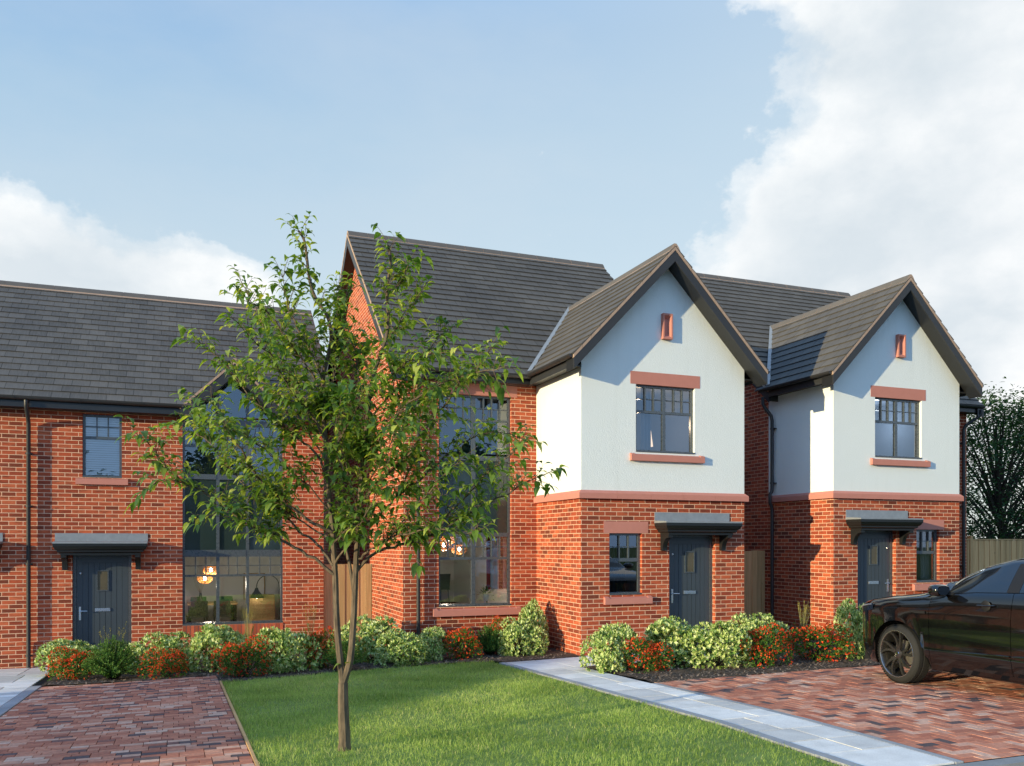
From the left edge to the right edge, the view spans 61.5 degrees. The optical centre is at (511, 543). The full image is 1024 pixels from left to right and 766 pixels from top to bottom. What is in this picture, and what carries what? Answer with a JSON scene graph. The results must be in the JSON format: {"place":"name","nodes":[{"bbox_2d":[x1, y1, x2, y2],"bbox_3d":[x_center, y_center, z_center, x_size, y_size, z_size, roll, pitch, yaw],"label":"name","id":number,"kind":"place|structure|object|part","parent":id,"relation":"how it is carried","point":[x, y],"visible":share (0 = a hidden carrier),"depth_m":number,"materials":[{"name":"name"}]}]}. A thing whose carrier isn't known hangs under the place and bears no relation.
{"place":"outdoors","nodes":[
{"label":"outdoors","id":0,"kind":"place"},
{"bbox_2d":[0,667,55,716],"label":"path","id":1,"kind":"structure","parent":0,"point":[17,686],"depth_m":12.78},
{"bbox_2d":[6,676,53,712],"bbox_3d":[-6.539,1.968,8.871,2.060,0.438,11.120,0,0,-21],"label":"path bedding","id":2,"kind":"object","parent":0,"point":[41,682],"visible":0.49,"depth_m":13.31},
{"bbox_2d":[0,676,254,765],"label":"driveway","id":3,"kind":"structure","parent":0,"point":[61,706],"depth_m":8.71,"materials":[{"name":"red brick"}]},
{"bbox_2d":[0,0,1023,538],"label":"sky","id":4,"kind":"structure","parent":0,"point":[150,147],"materials":[{"name":"blue"}]},
{"bbox_2d":[42,632,1017,762],"bbox_3d":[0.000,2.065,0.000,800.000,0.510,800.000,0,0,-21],"label":"ground","id":5,"kind":"structure","parent":0,"point":[447,663],"depth_m":13.35,"materials":[{"name":"brown soil"}]},
{"bbox_2d":[0,280,336,668],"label":"terraced house","id":6,"kind":"structure","parent":5,"relation":"on","point":[84,557],"depth_m":16.39,"materials":[{"name":"red brick"}]},
{"bbox_2d":[86,417,118,475],"bbox_3d":[-7.680,-1.822,16.146,0.625,1.156,0.030,0,0,-21],"label":"venetian blind","id":7,"kind":"object","parent":6,"relation":"attached to","point":[102,452],"visible":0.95,"depth_m":16.14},
{"bbox_2d":[83,414,121,477],"bbox_3d":[-7.656,-1.820,16.083,0.665,1.180,0.130,0,0,-21],"label":"window","id":8,"kind":"structure","parent":6,"relation":"in","point":[85,437],"depth_m":16.06,"materials":[{"name":"plastic"}]},
{"bbox_2d":[77,556,127,657],"bbox_3d":[-7.667,1.230,16.109,0.873,1.992,0.106,0,0,-21],"label":"door","id":9,"kind":"structure","parent":6,"relation":"in","point":[102,581],"depth_m":16.11,"materials":[{"name":"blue wood"}]},
{"bbox_2d":[186,601,208,622],"bbox_3d":[-7.526,1.778,20.585,0.445,0.845,0.515,0,0,-30],"label":"dining chair","id":10,"kind":"object","parent":6,"relation":"on","point":[198,609],"visible":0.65,"depth_m":20.40,"materials":[{"name":"green fabric"}]},
{"bbox_2d":[190,597,207,620],"bbox_3d":[-7.928,1.778,21.765,0.445,0.845,0.515,0,0,-21],"label":"dining chair","id":11,"kind":"object","parent":6,"relation":"on","point":[196,599],"visible":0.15,"depth_m":21.95,"materials":[{"name":"green fabric"}]},
{"bbox_2d":[197,574,212,583],"bbox_3d":[-7.033,0.398,19.690,0.352,1.036,0.352,0,0,-21],"label":"pendant lamp","id":12,"kind":"object","parent":6,"relation":"hanging from","point":[210,579],"visible":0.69,"depth_m":19.64,"materials":[{"name":"orange glass"}]},
{"bbox_2d":[203,566,215,574],"bbox_3d":[-6.812,0.298,19.454,0.352,0.836,0.352,0,0,-21],"label":"pendant lamp","id":13,"kind":"object","parent":6,"relation":"hanging from","point":[210,570],"visible":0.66,"depth_m":19.38,"materials":[{"name":"orange glass"}]},
{"bbox_2d":[187,601,237,622],"bbox_3d":[-7.409,1.825,21.261,1.150,0.750,0.800,0,0,-21],"label":"dining table","id":14,"kind":"object","parent":6,"relation":"on","point":[234,604],"visible":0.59,"depth_m":21.10,"materials":[{"name":"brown wood"}]},
{"bbox_2d":[193,574,203,600],"bbox_3d":[-7.734,1.041,21.275,0.193,0.817,0.242,0,0,44],"label":"vase","id":15,"kind":"object","parent":14,"relation":"on","point":[200,598],"visible":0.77,"depth_m":21.24,"materials":[{"name":"green plant"}]},
{"bbox_2d":[213,600,232,621],"bbox_3d":[-6.983,1.778,20.764,0.445,0.845,0.515,0,0,-16],"label":"dining chair","id":16,"kind":"object","parent":6,"relation":"on","point":[225,608],"visible":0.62,"depth_m":20.57,"materials":[{"name":"green fabric"}]},
{"bbox_2d":[220,596,232,612],"bbox_3d":[-7.331,1.778,21.997,0.445,0.845,0.515,0,0,-21],"label":"dining chair","id":17,"kind":"object","parent":6,"relation":"on","point":[226,598],"visible":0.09,"depth_m":22.21,"materials":[{"name":"green fabric"}]},
{"bbox_2d":[183,373,282,625],"bbox_3d":[-5.479,-0.879,16.931,1.881,4.909,0.130,0,0,-21],"label":"window","id":18,"kind":"structure","parent":6,"relation":"in","point":[218,542],"depth_m":16.86,"materials":[{"name":"plastic"}]},
{"bbox_2d":[243,573,264,599],"bbox_3d":[-6.941,1.145,23.171,0.560,0.710,0.020,0,0,-21],"label":"picture","id":19,"kind":"object","parent":6,"relation":"attached to","point":[253,580],"visible":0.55,"depth_m":23.15,"materials":[{"name":"grey wood"}]},
{"bbox_2d":[249,594,274,620],"bbox_3d":[-6.515,1.760,22.353,0.640,0.880,0.455,0,0,-21],"label":"sideboard","id":20,"kind":"object","parent":6,"relation":"on","point":[264,607],"visible":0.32,"depth_m":22.15,"materials":[{"name":"brown wood"}]},
{"bbox_2d":[249,576,279,619],"bbox_3d":[-6.265,1.495,22.029,0.910,1.410,0.374,0,0,-21],"label":"arc lamp","id":21,"kind":"object","parent":6,"relation":"on","point":[256,593],"visible":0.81,"depth_m":21.90,"materials":[{"name":"black metal"}]},
{"bbox_2d":[219,681,259,765],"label":"lawn edging","id":22,"kind":"object","parent":5,"relation":"on","point":[250,749],"visible":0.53,"depth_m":8.37,"materials":[{"name":"grey concrete"}]},
{"bbox_2d":[42,645,578,685],"bbox_3d":[-3.626,2.078,15.604,8.260,0.362,5.490,0,0,-21],"label":"planting bed","id":23,"kind":"object","parent":5,"relation":"on","point":[358,665],"visible":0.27,"depth_m":13.90,"materials":[{"name":"brown soil"}]},
{"bbox_2d":[34,638,101,676],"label":"variegated shrub","id":24,"kind":"object","parent":23,"relation":"on","point":[79,645],"visible":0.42,"depth_m":14.13,"materials":[{"name":"green plant"}]},
{"bbox_2d":[45,646,95,680],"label":"red flowering shrub","id":25,"kind":"object","parent":23,"relation":"on","point":[68,667],"visible":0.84,"depth_m":13.37,"materials":[{"name":"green plant"}]},
{"bbox_2d":[80,621,143,679],"bbox_3d":[-6.201,1.664,13.319,1.003,0.898,0.858,0,0,28],"label":"fine leaved shrub","id":26,"kind":"object","parent":23,"relation":"on","point":[109,662],"visible":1,"depth_m":13.24,"materials":[{"name":"green plant"}]},
{"bbox_2d":[124,631,196,674],"bbox_3d":[-5.837,1.817,14.294,1.156,0.752,1.020,0,0,13],"label":"variegated shrub","id":27,"kind":"object","parent":23,"relation":"on","point":[174,642],"visible":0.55,"depth_m":14.18,"materials":[{"name":"green plant"}]},
{"bbox_2d":[137,647,188,679],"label":"red flowering shrub","id":28,"kind":"object","parent":23,"relation":"on","point":[159,666],"visible":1,"depth_m":13.29,"materials":[{"name":"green plant"}]},
{"bbox_2d":[185,623,250,672],"bbox_3d":[-4.824,1.717,14.174,1.038,0.868,1.127,0,0,-41],"label":"variegated shrub","id":29,"kind":"object","parent":23,"relation":"on","point":[213,636],"visible":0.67,"depth_m":13.87,"materials":[{"name":"green plant"}]},
{"bbox_2d":[210,635,275,676],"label":"red flowering shrub","id":30,"kind":"object","parent":23,"relation":"on","point":[239,652],"visible":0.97,"depth_m":12.99,"materials":[{"name":"orange plant"}]},
{"bbox_2d":[240,603,255,641],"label":"fine leaved shrub","id":31,"kind":"object","parent":23,"relation":"on","point":[247,629],"visible":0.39,"depth_m":15.90,"materials":[{"name":"green plant"}]},
{"bbox_2d":[252,626,323,674],"bbox_3d":[-3.536,1.688,13.606,1.021,0.827,1.137,0,0,40],"label":"variegated shrub","id":32,"kind":"object","parent":23,"relation":"on","point":[291,643],"visible":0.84,"depth_m":13.35,"materials":[{"name":"green plant"}]},
{"bbox_2d":[299,602,316,644],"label":"fine leaved shrub","id":33,"kind":"object","parent":23,"relation":"on","point":[308,624],"visible":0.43,"depth_m":16.13,"materials":[{"name":"green plant"}]},
{"bbox_2d":[306,626,336,669],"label":"red flowering shrub","id":34,"kind":"object","parent":23,"relation":"on","point":[322,641],"visible":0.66,"depth_m":13.84,"materials":[{"name":"orange plant"}]},
{"bbox_2d":[319,637,366,667],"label":"fine leaved shrub","id":35,"kind":"object","parent":23,"relation":"on","point":[331,656],"visible":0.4,"depth_m":13.51,"materials":[{"name":"green plant"}]},
{"bbox_2d":[325,614,400,662],"bbox_3d":[-2.506,1.658,14.832,1.131,0.911,1.282,0,0,-39],"label":"variegated shrub","id":36,"kind":"object","parent":23,"relation":"on","point":[370,631],"visible":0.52,"depth_m":14.62,"materials":[{"name":"green plant"}]},
{"bbox_2d":[373,628,428,666],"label":"variegated shrub","id":37,"kind":"object","parent":23,"relation":"on","point":[403,642],"visible":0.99,"depth_m":14.05,"materials":[{"name":"green plant"}]},
{"bbox_2d":[412,626,448,661],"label":"variegated shrub","id":38,"kind":"object","parent":23,"relation":"on","point":[433,637],"visible":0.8,"depth_m":14.68,"materials":[{"name":"green plant"}]},
{"bbox_2d":[44,648,879,685],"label":"bark chips","id":39,"kind":"object","parent":23,"relation":"on","point":[554,657],"visible":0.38,"depth_m":13.09,"materials":[{"name":"brown wood"}]},
{"bbox_2d":[441,626,483,660],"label":"red flowering shrub","id":40,"kind":"object","parent":23,"relation":"on","point":[459,637],"visible":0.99,"depth_m":14.70,"materials":[{"name":"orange plant"}]},
{"bbox_2d":[469,617,509,654],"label":"fine leaved shrub","id":41,"kind":"object","parent":23,"relation":"on","point":[489,642],"visible":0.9,"depth_m":15.22,"materials":[{"name":"green plant"}]},
{"bbox_2d":[490,615,509,643],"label":"red flowering shrub","id":42,"kind":"object","parent":23,"relation":"on","point":[496,622],"visible":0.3,"depth_m":15.75,"materials":[{"name":"orange plant"}]},
{"bbox_2d":[496,616,548,656],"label":"variegated shrub","id":43,"kind":"object","parent":23,"relation":"on","point":[513,629],"visible":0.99,"depth_m":15.02,"materials":[{"name":"green plant"}]},
{"bbox_2d":[517,598,548,651],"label":"variegated shrub","id":44,"kind":"object","parent":23,"relation":"on","point":[532,611],"visible":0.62,"depth_m":15.42,"materials":[{"name":"green plant"}]},
{"bbox_2d":[324,231,769,656],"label":"detached house","id":45,"kind":"structure","parent":5,"relation":"on","point":[596,347],"depth_m":15.66,"materials":[{"name":"red brick"}]},
{"bbox_2d":[324,564,371,644],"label":"timber gate","id":46,"kind":"structure","parent":45,"relation":"attached to","point":[364,605],"depth_m":17.76,"materials":[{"name":"brown wood"}]},
{"bbox_2d":[440,574,450,603],"bbox_3d":[-1.856,1.178,21.777,0.445,0.845,0.515,0,0,-38],"label":"dining chair","id":47,"kind":"object","parent":45,"relation":"on","point":[444,581],"visible":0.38,"depth_m":21.65,"materials":[{"name":"green fabric"}]},
{"bbox_2d":[440,541,451,550],"bbox_3d":[-1.455,-0.232,18.323,0.352,0.776,0.352,0,0,-21],"label":"pendant lamp","id":48,"kind":"object","parent":45,"relation":"hanging from","point":[444,549],"visible":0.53,"depth_m":18.29,"materials":[{"name":"orange glass"}]},
{"bbox_2d":[441,537,456,543],"bbox_3d":[-1.378,-0.302,18.675,0.352,0.636,0.352,0,0,-21],"label":"pendant lamp","id":49,"kind":"object","parent":45,"relation":"hanging from","point":[453,541],"visible":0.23,"depth_m":18.66,"materials":[{"name":"orange glass"}]},
{"bbox_2d":[451,544,466,554],"bbox_3d":[-1.137,-0.192,18.554,0.352,0.856,0.352,0,0,-21],"label":"pendant lamp","id":50,"kind":"object","parent":45,"relation":"hanging from","point":[459,549],"visible":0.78,"depth_m":18.48,"materials":[{"name":"orange glass"}]},
{"bbox_2d":[439,394,510,606],"bbox_3d":[-0.698,-0.804,16.058,1.427,3.932,0.130,0,0,-21],"label":"window","id":51,"kind":"structure","parent":45,"relation":"in","point":[502,525],"depth_m":16.11,"materials":[{"name":"plastic"}]},
{"bbox_2d":[477,586,493,602],"bbox_3d":[-0.487,0.934,16.443,0.344,0.400,0.372,0,0,-37],"label":"plant pot","id":52,"kind":"object","parent":45,"relation":"on","point":[485,598],"visible":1,"depth_m":16.39,"materials":[{"name":"white ceramic"}]},
{"bbox_2d":[486,537,506,588],"bbox_3d":[-0.292,0.170,16.469,0.420,1.400,0.060,0,0,-21],"label":"window","id":53,"kind":"structure","parent":45,"relation":"hanging from","point":[496,573],"depth_m":16.47,"materials":[{"name":"black"}]},
{"bbox_2d":[610,536,624,591],"bbox_3d":[1.767,0.345,15.179,0.520,1.250,0.070,0,0,-21],"label":"curtain","id":54,"kind":"object","parent":45,"relation":"hanging from","point":[617,576],"visible":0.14,"depth_m":15.21,"materials":[{"name":"grey fabric"}]},
{"bbox_2d":[609,533,641,594],"bbox_3d":[1.953,0.351,14.999,0.644,1.076,0.130,0,0,-21],"label":"window","id":55,"kind":"structure","parent":45,"relation":"in","point":[618,559],"depth_m":15.03,"materials":[{"name":"plastic"}]},
{"bbox_2d":[641,388,650,449],"bbox_3d":[2.393,-2.205,15.390,0.200,1.350,0.060,0,0,-21],"label":"curtain","id":56,"kind":"object","parent":45,"relation":"hanging from","point":[645,431],"visible":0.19,"depth_m":15.38,"materials":[{"name":"white fabric"}]},
{"bbox_2d":[636,385,694,453],"bbox_3d":[2.702,-2.200,15.280,1.203,1.191,0.130,0,0,-21],"label":"window","id":57,"kind":"structure","parent":45,"relation":"in","point":[662,412],"depth_m":15.30,"materials":[{"name":"plastic"}]},
{"bbox_2d":[669,537,708,645],"bbox_3d":[3.204,0.875,15.518,0.839,1.982,0.106,0,0,-21],"label":"door","id":58,"kind":"structure","parent":45,"relation":"in","point":[688,556],"depth_m":15.53,"materials":[{"name":"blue wood"}]},
{"bbox_2d":[744,550,764,629],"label":"timber gate","id":59,"kind":"structure","parent":45,"relation":"attached to","point":[754,581],"depth_m":18.35,"materials":[{"name":"brown wood"}]},
{"bbox_2d":[586,639,879,681],"bbox_3d":[4.331,1.828,13.999,6.560,0.125,3.339,0,0,-21],"label":"planting bed","id":60,"kind":"object","parent":5,"relation":"on","point":[724,671],"visible":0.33,"depth_m":12.50,"materials":[{"name":"brown soil"}]},
{"bbox_2d":[579,622,639,674],"bbox_3d":[1.434,1.554,12.722,0.839,0.781,0.935,0,0,40],"label":"variegated shrub","id":61,"kind":"object","parent":60,"relation":"on","point":[614,659],"visible":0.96,"depth_m":12.58,"materials":[{"name":"green plant"}]},
{"bbox_2d":[623,636,674,673],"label":"red flowering shrub","id":62,"kind":"object","parent":60,"relation":"on","point":[650,649],"visible":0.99,"depth_m":12.45,"materials":[{"name":"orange plant"}]},
{"bbox_2d":[638,615,709,668],"bbox_3d":[2.447,1.520,13.346,1.383,0.820,1.220,0,0,-41],"label":"variegated shrub","id":63,"kind":"object","parent":60,"relation":"on","point":[663,627],"visible":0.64,"depth_m":12.98,"materials":[{"name":"green plant"}]},
{"bbox_2d":[681,620,753,668],"bbox_3d":[3.069,1.510,12.881,1.091,0.774,1.006,0,0,14],"label":"variegated shrub","id":64,"kind":"object","parent":60,"relation":"on","point":[721,652],"visible":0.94,"depth_m":12.60,"materials":[{"name":"green plant"}]},
{"bbox_2d":[712,623,762,656],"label":"variegated shrub","id":65,"kind":"object","parent":60,"relation":"on","point":[748,626],"visible":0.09,"depth_m":13.66,"materials":[{"name":"green plant"}]},
{"bbox_2d":[729,612,792,652],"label":"variegated shrub","id":66,"kind":"object","parent":60,"relation":"on","point":[752,620],"visible":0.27,"depth_m":14.66,"materials":[{"name":"green plant"}]},
{"bbox_2d":[740,622,794,668],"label":"red flowering shrub","id":67,"kind":"object","parent":60,"relation":"on","point":[756,638],"visible":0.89,"depth_m":12.80,"materials":[{"name":"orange plant"}]},
{"bbox_2d":[791,601,814,646],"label":"fine leaved shrub","id":68,"kind":"object","parent":60,"relation":"on","point":[803,621],"visible":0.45,"depth_m":15.27,"materials":[{"name":"green plant"}]},
{"bbox_2d":[784,622,856,661],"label":"red flowering shrub","id":69,"kind":"object","parent":60,"relation":"on","point":[803,631],"visible":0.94,"depth_m":13.34,"materials":[{"name":"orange plant"}]},
{"bbox_2d":[833,598,864,658],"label":"variegated shrub","id":70,"kind":"object","parent":60,"relation":"on","point":[855,619],"visible":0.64,"depth_m":13.54,"materials":[{"name":"green plant"}]},
{"bbox_2d":[697,273,985,639],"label":"detached house","id":71,"kind":"structure","parent":5,"relation":"on","point":[858,407],"depth_m":17.41,"materials":[{"name":"red brick"}]},
{"bbox_2d":[858,533,889,611],"bbox_3d":[7.170,0.770,17.064,0.847,1.982,0.106,0,0,-21],"label":"door","id":72,"kind":"structure","parent":71,"relation":"in","point":[873,548],"depth_m":17.07,"materials":[{"name":"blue wood"}]},
{"bbox_2d":[875,398,921,458],"bbox_3d":[7.701,-2.304,17.229,1.211,1.191,0.130,0,0,-21],"label":"window","id":73,"kind":"structure","parent":71,"relation":"in","point":[894,422],"depth_m":17.26,"materials":[{"name":"plastic"}]},
{"bbox_2d":[920,532,930,578],"bbox_3d":[8.551,0.120,17.792,0.260,1.200,0.057,0,0,-21],"label":"curtain","id":74,"kind":"object","parent":71,"relation":"hanging from","point":[925,566],"visible":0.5,"depth_m":17.78,"materials":[{"name":"grey fabric"}]},
{"bbox_2d":[916,530,938,581],"bbox_3d":[8.422,0.246,17.521,0.619,1.076,0.130,0,0,-21],"label":"window","id":75,"kind":"structure","parent":71,"relation":"in","point":[934,552],"depth_m":17.60,"materials":[{"name":"plastic"}]},
{"bbox_2d":[946,756,1023,765],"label":"kerb","id":76,"kind":"structure","parent":5,"relation":"on","point":[1015,761],"depth_m":6.87,"materials":[{"name":"concrete"}]},
{"bbox_2d":[966,376,1023,538],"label":"broadleaf tree","id":77,"kind":"object","parent":5,"relation":"on","point":[998,496],"visible":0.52,"depth_m":32.02,"materials":[{"name":"green plant"}]},
{"bbox_2d":[966,536,1023,575],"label":"timber fence","id":78,"kind":"object","parent":5,"relation":"on","point":[981,554],"visible":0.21,"depth_m":23.98,"materials":[{"name":"brown wood"}]},
{"bbox_2d":[966,401,1023,538],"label":"broadleaf tree","id":79,"kind":"object","parent":5,"relation":"on","point":[985,507],"visible":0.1,"depth_m":36.77,"materials":[{"name":"green plant"}]},
{"bbox_2d":[222,659,839,765],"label":"lawn","id":80,"kind":"structure","parent":0,"point":[746,759],"depth_m":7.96,"materials":[{"name":"plant"}]},
{"bbox_2d":[113,211,566,750],"bbox_3d":[-1.416,-0.535,7.337,3.775,4.655,2.295,0,0,-2],"label":"young tree","id":81,"kind":"object","parent":80,"relation":"on","point":[331,403],"visible":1,"depth_m":7.17,"materials":[{"name":"green plant"}]},
{"bbox_2d":[499,654,963,765],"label":"path","id":82,"kind":"structure","parent":0,"point":[835,744],"depth_m":8.45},
{"bbox_2d":[537,667,960,765],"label":"path bedding","id":83,"kind":"object","parent":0,"point":[650,682],"visible":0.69,"depth_m":11.93,"materials":[{"name":"grey concrete"}]},
{"bbox_2d":[654,665,1023,761],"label":"driveway","id":84,"kind":"structure","parent":0,"point":[965,718],"depth_m":9.42,"materials":[{"name":"red brick"}]},
{"bbox_2d":[861,558,1023,684],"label":"parked car","id":85,"kind":"object","parent":84,"relation":"on","point":[971,624],"visible":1,"depth_m":10.11,"materials":[{"name":"black paint"}]},
{"bbox_3d":[5.283,1.007,9.936,0.068,0.915,1.097,0,0,-21],"label":"door","id":86,"kind":"part","parent":85,"relation":"part of","materials":[{"name":"black paint"}]},
{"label":"side window","id":87,"kind":"part","parent":85,"relation":"part of","materials":[{"name":"grey glass"}]},
{"bbox_3d":[5.601,0.990,9.117,0.067,0.941,0.649,0,0,-21],"label":"door","id":88,"kind":"part","parent":85,"relation":"part of","materials":[{"name":"black paint"}]},
{"bbox_2d":[964,755,1023,762],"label":"driveway bedding","id":89,"kind":"object","parent":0,"point":[995,758],"visible":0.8,"depth_m":7.00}
]}

